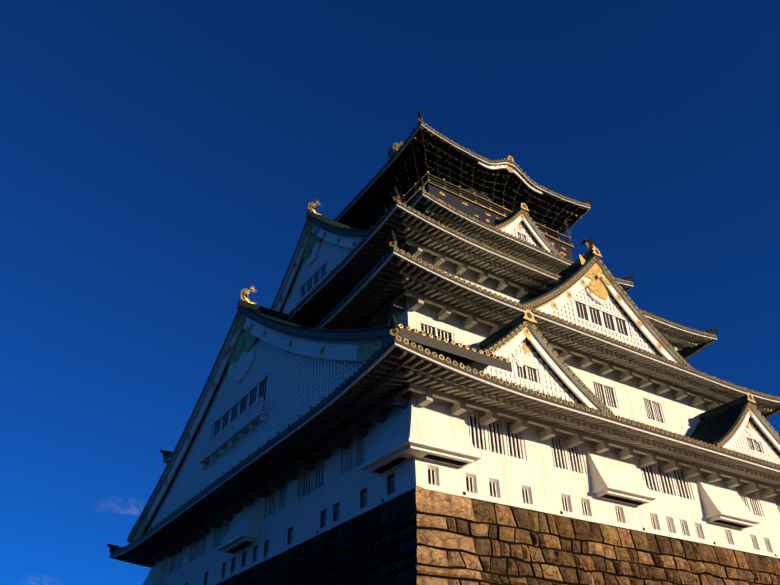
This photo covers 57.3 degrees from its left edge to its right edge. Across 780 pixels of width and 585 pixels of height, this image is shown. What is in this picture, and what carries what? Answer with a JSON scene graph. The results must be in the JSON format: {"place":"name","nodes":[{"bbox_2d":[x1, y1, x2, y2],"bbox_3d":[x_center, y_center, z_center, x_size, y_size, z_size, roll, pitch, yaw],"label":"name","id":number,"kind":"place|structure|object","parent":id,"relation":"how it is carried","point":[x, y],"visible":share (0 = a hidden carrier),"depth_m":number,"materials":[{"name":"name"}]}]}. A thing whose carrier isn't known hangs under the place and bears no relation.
{"place":"outdoors","nodes":[
{"label":"outdoors","id":0,"kind":"place"},
{"bbox_2d":[0,0,779,584],"label":"sky","id":1,"kind":"structure","parent":0,"point":[162,161],"materials":[{"name":"blue"}]},
{"label":"ground","id":2,"kind":"structure","parent":0,"visible":0},
{"bbox_2d":[216,485,779,584],"bbox_3d":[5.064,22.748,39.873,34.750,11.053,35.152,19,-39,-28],"label":"stone base","id":3,"kind":"object","parent":2,"relation":"on","point":[417,535],"visible":1,"depth_m":27.47,"materials":[{"name":"stone"}]},
{"bbox_2d":[107,178,779,584],"bbox_3d":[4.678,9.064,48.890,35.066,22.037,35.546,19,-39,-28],"label":"castle lower storeys","id":4,"kind":"object","parent":3,"relation":"on","point":[395,418],"visible":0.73,"depth_m":33.53,"materials":[{"name":"white paint"}]},
{"bbox_2d":[127,200,779,542],"bbox_3d":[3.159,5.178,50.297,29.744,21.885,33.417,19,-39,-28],"label":"gables","id":5,"kind":"object","parent":4,"relation":"attached to","point":[273,373],"visible":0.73,"depth_m":40.05,"materials":[{"name":"white paint"}]},
{"bbox_2d":[334,110,593,261],"bbox_3d":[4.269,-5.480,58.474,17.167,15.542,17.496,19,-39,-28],"label":"top storey","id":6,"kind":"object","parent":4,"relation":"on","point":[483,189],"visible":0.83,"depth_m":52.73,"materials":[{"name":"black wood"}]}
]}

